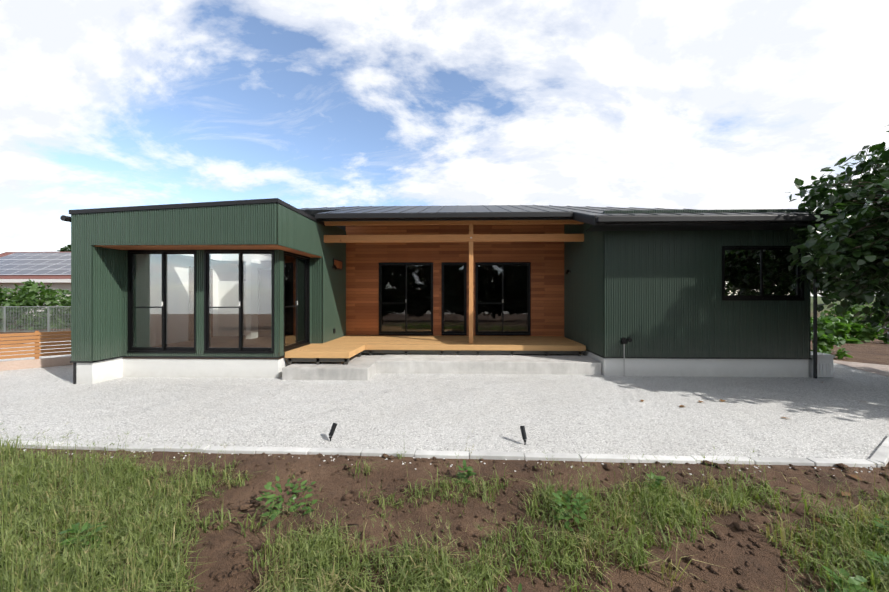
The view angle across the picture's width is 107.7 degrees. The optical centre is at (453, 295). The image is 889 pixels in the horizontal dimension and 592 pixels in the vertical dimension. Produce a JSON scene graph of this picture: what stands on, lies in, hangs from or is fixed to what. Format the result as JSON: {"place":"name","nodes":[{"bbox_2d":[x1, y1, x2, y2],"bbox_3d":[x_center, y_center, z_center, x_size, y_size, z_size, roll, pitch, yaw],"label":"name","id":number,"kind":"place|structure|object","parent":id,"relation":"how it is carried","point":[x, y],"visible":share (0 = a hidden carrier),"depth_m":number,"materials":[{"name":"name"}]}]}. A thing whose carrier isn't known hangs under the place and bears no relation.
{"place":"outdoors","nodes":[
{"label":"outdoors","id":0,"kind":"place"},
{"bbox_2d":[0,283,70,315],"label":"neighbour house walls","id":1,"kind":"structure","parent":0,"point":[62,286],"depth_m":27.95,"materials":[{"name":"white paint"}]},
{"bbox_2d":[0,252,70,278],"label":"neighbouring house roof","id":2,"kind":"structure","parent":1,"relation":"on","point":[32,276],"depth_m":27.75,"materials":[{"name":"metal"}]},
{"bbox_2d":[0,252,70,274],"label":"solar panels","id":3,"kind":"object","parent":2,"relation":"on","point":[58,263],"visible":0.25,"depth_m":30.05,"materials":[{"name":"glass"}]},
{"bbox_2d":[0,279,70,282],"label":"house bargeboard","id":4,"kind":"object","parent":2,"relation":"attached to","point":[36,280],"depth_m":27.29,"materials":[{"name":"white paint"}]},
{"bbox_2d":[136,254,270,346],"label":"wing interior walls","id":5,"kind":"structure","parent":0,"point":[228,303],"depth_m":8.61,"materials":[{"name":"white paint"}]},
{"bbox_2d":[189,266,270,339],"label":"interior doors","id":6,"kind":"structure","parent":5,"relation":"in","point":[259,303],"depth_m":9.45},
{"bbox_2d":[92,203,322,360],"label":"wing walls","id":7,"kind":"structure","parent":0,"point":[244,276],"depth_m":6.92,"materials":[{"name":"green metal"}]},
{"bbox_2d":[127,250,309,352],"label":"wing window frames","id":8,"kind":"structure","parent":7,"relation":"in","point":[163,348],"depth_m":6.99,"materials":[{"name":"black metal"}]},
{"bbox_2d":[133,254,305,347],"bbox_3d":[-5.152,0.101,7.095,3.421,2.023,1.108,0,0,-20],"label":"window glass","id":9,"kind":"object","parent":8,"relation":"in","point":[290,298],"visible":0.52,"depth_m":7.02,"materials":[{"name":"clear glass"}]},
{"bbox_2d":[94,245,321,257],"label":"wing soffit","id":10,"kind":"structure","parent":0,"point":[192,247],"depth_m":6.63,"materials":[{"name":"brown wood"}]},
{"bbox_2d":[0,296,888,591],"bbox_3d":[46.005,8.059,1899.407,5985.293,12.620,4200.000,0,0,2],"label":"ground","id":11,"kind":"structure","parent":0,"point":[728,554],"depth_m":2.75,"materials":[{"name":"soil"}]},
{"bbox_2d":[0,279,70,329],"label":"hedge leaves","id":12,"kind":"object","parent":11,"relation":"on","point":[46,297],"visible":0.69,"depth_m":17.62,"materials":[{"name":"green plant"}]},
{"bbox_2d":[0,306,70,331],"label":"chain link fence","id":13,"kind":"object","parent":11,"relation":"on","point":[48,314],"visible":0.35,"depth_m":15.77,"materials":[{"name":"grey metal"}]},
{"bbox_2d":[8,295,62,327],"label":"hedge stems","id":14,"kind":"object","parent":11,"relation":"on","point":[26,313],"visible":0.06,"depth_m":18.25,"materials":[{"name":"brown plant"}]},
{"bbox_2d":[57,244,70,251],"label":"tree leaves","id":15,"kind":"object","parent":11,"relation":"on","point":[67,248],"visible":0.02,"depth_m":55.31,"materials":[{"name":"green plant"}]},
{"bbox_2d":[57,298,70,328],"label":"hedge leaves","id":16,"kind":"object","parent":11,"relation":"on","point":[69,304],"depth_m":17.64,"materials":[{"name":"green plant"}]},
{"bbox_2d":[282,353,600,379],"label":"deck plinth","id":17,"kind":"structure","parent":11,"relation":"on","point":[365,366],"depth_m":7.29,"materials":[{"name":"grey concrete"}]},
{"bbox_2d":[287,350,583,364],"bbox_3d":[-0.208,1.427,8.052,6.850,0.150,2.030,0,0,2],"label":"deck frame","id":18,"kind":"object","parent":17,"relation":"on","point":[370,352],"visible":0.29,"depth_m":8.09,"materials":[{"name":"brown wood"}]},
{"bbox_2d":[285,336,585,357],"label":"deck","id":19,"kind":"structure","parent":17,"relation":"on","point":[347,346],"depth_m":8.14,"materials":[{"name":"brown wood"}]},
{"bbox_2d":[325,336,580,344],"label":"deck board gaps","id":20,"kind":"object","parent":19,"relation":"on","point":[461,341],"visible":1,"depth_m":8.71,"materials":[{"name":"brown wood"}]},
{"bbox_2d":[469,224,472,343],"bbox_3d":[0.447,-0.363,8.389,0.110,3.170,0.110,0,0,2],"label":"porch post","id":21,"kind":"object","parent":19,"relation":"on","point":[470,288],"visible":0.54,"depth_m":8.33,"materials":[{"name":"brown wood"}]},
{"bbox_2d":[76,351,808,383],"bbox_3d":[0.167,1.684,11.599,15.196,0.735,10.698,0,0,2],"label":"foundation","id":22,"kind":"object","parent":11,"relation":"on","point":[96,372],"visible":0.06,"depth_m":7.01,"materials":[{"name":"paint"}]},
{"bbox_2d":[123,335,284,358],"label":"interior floor","id":23,"kind":"structure","parent":22,"relation":"on","point":[224,339],"depth_m":8.01,"materials":[{"name":"brown wood"}]},
{"bbox_2d":[71,203,345,360],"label":"exterior wall","id":24,"kind":"structure","parent":22,"relation":"on","point":[236,224],"depth_m":6.50,"materials":[{"name":"green metal"}]},
{"bbox_2d":[69,198,324,362],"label":"wing trim","id":25,"kind":"structure","parent":24,"relation":"attached to","point":[188,205],"depth_m":6.40,"materials":[{"name":"metal"}]},
{"bbox_2d":[333,258,342,332],"bbox_3d":[-3.338,-0.008,9.366,0.042,2.080,0.660,0,0,2],"label":"wall vent","id":26,"kind":"object","parent":24,"relation":"attached to","point":[334,330],"visible":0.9,"depth_m":9.14,"materials":[{"name":"black"}]},
{"bbox_2d":[334,260,341,268],"bbox_3d":[-3.348,-0.908,9.366,0.020,0.220,0.600,0,0,2],"label":"wall lamp","id":27,"kind":"object","parent":26,"relation":"attached to","point":[338,264],"visible":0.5,"depth_m":9.39,"materials":[{"name":"brown metal"}]},
{"bbox_2d":[602,211,604,356],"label":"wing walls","id":28,"kind":"structure","parent":22,"relation":"on","point":[604,291],"depth_m":7.11,"materials":[{"name":"green metal"}]},
{"bbox_2d":[332,265,570,273],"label":"wall lamps","id":29,"kind":"object","parent":28,"relation":"attached to","point":[335,268],"depth_m":9.01,"materials":[{"name":"black metal"}]},
{"bbox_2d":[324,220,583,242],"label":"porch beams","id":30,"kind":"structure","parent":28,"relation":"attached to","point":[454,238],"depth_m":8.35,"materials":[{"name":"brown wood"}]},
{"bbox_2d":[382,265,526,331],"bbox_3d":[0.163,-0.398,11.823,6.920,3.700,3.450,0,0,2],"label":"interior","id":31,"kind":"object","parent":28,"relation":"attached to","point":[490,299],"depth_m":13.44,"materials":[{"name":"grey"}]},
{"bbox_2d":[346,224,563,336],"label":"cedar wall","id":32,"kind":"structure","parent":28,"relation":"attached to","point":[364,260],"depth_m":9.96,"materials":[{"name":"brown wood"}]},
{"bbox_2d":[379,262,530,335],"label":"door frames","id":33,"kind":"structure","parent":32,"relation":"attached to","point":[443,332],"depth_m":9.94,"materials":[{"name":"black metal"}]},
{"bbox_2d":[381,265,527,331],"bbox_3d":[0.012,0.071,9.984,4.503,2.053,0.041,0,0,2],"label":"door glass","id":34,"kind":"object","parent":33,"relation":"on","point":[450,295],"visible":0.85,"depth_m":9.98,"materials":[{"name":"glass"}]},
{"bbox_2d":[299,205,839,230],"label":"roof","id":35,"kind":"structure","parent":28,"relation":"on","point":[435,209],"depth_m":8.94,"materials":[{"name":"metal"}]},
{"bbox_2d":[301,205,837,214],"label":"roof seams","id":36,"kind":"object","parent":35,"relation":"attached to","point":[553,208],"visible":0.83,"depth_m":8.60,"materials":[{"name":"black metal"}]},
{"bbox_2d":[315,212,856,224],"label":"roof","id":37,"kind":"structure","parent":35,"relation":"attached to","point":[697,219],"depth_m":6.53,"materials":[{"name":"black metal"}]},
{"bbox_2d":[585,224,827,230],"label":"eave soffit","id":38,"kind":"structure","parent":35,"relation":"attached to","point":[685,227],"depth_m":6.74,"materials":[{"name":"black metal"}]},
{"bbox_2d":[621,337,631,343],"bbox_3d":[3.747,0.967,7.042,0.215,0.130,0.063,0,0,2],"label":"outdoor socket","id":39,"kind":"object","parent":28,"relation":"attached to","point":[624,340],"visible":1,"depth_m":7.01,"materials":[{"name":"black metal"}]},
{"bbox_2d":[564,209,810,357],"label":"exterior wall","id":40,"kind":"structure","parent":22,"relation":"on","point":[663,293],"depth_m":7.05,"materials":[{"name":"green metal"}]},
{"bbox_2d":[722,246,804,300],"bbox_3d":[6.651,-0.491,7.034,1.720,1.175,0.120,0,0,2],"label":"window frame","id":41,"kind":"object","parent":40,"relation":"in","point":[799,296],"visible":0.71,"depth_m":7.01,"materials":[{"name":"black metal"}]},
{"bbox_2d":[725,250,796,294],"bbox_3d":[6.651,-0.506,7.036,1.574,0.998,0.041,0,0,2],"label":"window glass","id":42,"kind":"object","parent":41,"relation":"in","point":[742,272],"visible":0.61,"depth_m":7.03,"materials":[{"name":"black glass"}]},
{"bbox_2d":[586,349,811,358],"bbox_3d":[5.509,1.342,8.406,4.400,0.029,2.780,0,0,2],"label":"base flashing","id":43,"kind":"object","parent":22,"relation":"on","point":[695,357],"visible":0.61,"depth_m":7.02,"materials":[{"name":"black metal"}]},
{"bbox_2d":[0,341,888,458],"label":"gravel yard","id":44,"kind":"structure","parent":11,"relation":"on","point":[836,416],"depth_m":4.88,"materials":[{"name":"grey gravel"}]},
{"bbox_2d":[0,356,72,370],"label":"block wall","id":45,"kind":"structure","parent":44,"relation":"on","point":[32,363],"depth_m":7.89,"materials":[{"name":"grey concrete"}]},
{"bbox_2d":[0,331,70,358],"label":"slat fence","id":46,"kind":"object","parent":45,"relation":"on","point":[37,345],"visible":0.27,"depth_m":7.91,"materials":[{"name":"brown wood"}]},
{"bbox_2d":[328,423,336,440],"bbox_3d":[-1.474,1.675,3.958,0.056,0.253,0.124,0,0,28],"label":"spotlight","id":47,"kind":"object","parent":44,"relation":"on","point":[332,430],"visible":0.92,"depth_m":3.93,"materials":[{"name":"black metal"}]},
{"bbox_2d":[60,215,816,383],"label":"downpipes","id":48,"kind":"object","parent":44,"relation":"on","point":[65,218],"visible":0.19,"depth_m":6.90,"materials":[{"name":"black metal"}]},
{"bbox_2d":[520,426,526,444],"bbox_3d":[0.828,1.675,3.863,0.056,0.254,0.121,0,0,-12],"label":"spotlight","id":49,"kind":"object","parent":44,"relation":"on","point":[523,433],"visible":0.92,"depth_m":3.84,"materials":[{"name":"black metal"}]},
{"bbox_2d":[624,344,624,376],"bbox_3d":[3.700,1.387,7.052,0.022,0.730,0.022,0,0,-21],"label":"socket conduit","id":50,"kind":"object","parent":44,"relation":"on","point":[624,360],"visible":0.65,"depth_m":7.04,"materials":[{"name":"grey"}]},
{"bbox_2d":[809,351,834,376],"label":"white utility block","id":51,"kind":"structure","parent":44,"relation":"on","point":[824,365],"depth_m":7.01,"materials":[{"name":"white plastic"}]},
{"bbox_2d":[0,421,888,591],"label":"grass","id":52,"kind":"structure","parent":11,"relation":"on","point":[101,556],"depth_m":2.39,"materials":[{"name":"green plant"}]},
{"bbox_2d":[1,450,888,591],"bbox_3d":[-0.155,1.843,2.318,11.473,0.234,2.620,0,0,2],"label":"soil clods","id":53,"kind":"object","parent":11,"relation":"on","point":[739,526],"visible":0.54,"depth_m":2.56,"materials":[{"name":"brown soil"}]},
{"bbox_2d":[1,435,888,467],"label":"kerb stones","id":54,"kind":"object","parent":11,"relation":"on","point":[880,455],"visible":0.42,"depth_m":3.55,"materials":[{"name":"concrete"}]},
{"bbox_2d":[23,448,871,475],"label":"stray pebbles","id":55,"kind":"object","parent":11,"relation":"on","point":[485,463],"visible":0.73,"depth_m":3.43,"materials":[{"name":"white stone"}]},
{"bbox_2d":[54,460,888,591],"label":"broadleaf weeds","id":56,"kind":"object","parent":11,"relation":"on","point":[856,587],"visible":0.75,"depth_m":2.56,"materials":[{"name":"green plant"}]},
{"bbox_2d":[641,381,868,525],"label":"fallen leaves","id":57,"kind":"object","parent":11,"relation":"on","point":[843,493],"visible":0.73,"depth_m":2.93,"materials":[{"name":"brown plant"}]},
{"bbox_2d":[811,316,849,323],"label":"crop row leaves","id":58,"kind":"object","parent":11,"relation":"on","point":[842,320],"visible":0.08,"depth_m":16.18,"materials":[{"name":"green plant"}]},
{"bbox_2d":[811,315,850,335],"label":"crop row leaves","id":59,"kind":"object","parent":11,"relation":"on","point":[822,321],"visible":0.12,"depth_m":14.62,"materials":[{"name":"green plant"}]},
{"bbox_2d":[811,331,852,358],"bbox_3d":[10.772,1.451,9.886,1.548,0.995,1.657,0,0,40],"label":"shrub","id":60,"kind":"object","parent":11,"relation":"on","point":[825,343],"visible":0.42,"depth_m":9.49,"materials":[{"name":"green plant"}]},
{"bbox_2d":[783,125,888,338],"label":"persimmon tree","id":61,"kind":"object","parent":11,"relation":"on","point":[820,242],"depth_m":5.67,"materials":[{"name":"green plant"}]},
{"bbox_2d":[811,322,888,343],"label":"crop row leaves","id":62,"kind":"object","parent":11,"relation":"on","point":[843,330],"visible":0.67,"depth_m":12.43,"materials":[{"name":"green plant"}]},
{"bbox_2d":[0,0,888,295],"label":"sky","id":63,"kind":"structure","parent":0,"point":[666,104],"materials":[{"name":"white"}]},
{"bbox_2d":[811,276,857,304],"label":"tree","id":64,"kind":"object","parent":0,"point":[820,294],"depth_m":66.32,"materials":[{"name":"green plant"}]},
{"bbox_2d":[833,360,888,376],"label":"paver path","id":65,"kind":"structure","parent":0,"point":[882,370],"depth_m":8.04,"materials":[{"name":"concrete"}]},
{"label":"shrub stems","id":66,"kind":"object","parent":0,"visible":0},
{"bbox_2d":[820,302,888,327],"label":"shrub leaves","id":67,"kind":"object","parent":66,"relation":"attached to","point":[849,315],"visible":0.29,"depth_m":16.91,"materials":[{"name":"green plant"}]}
]}

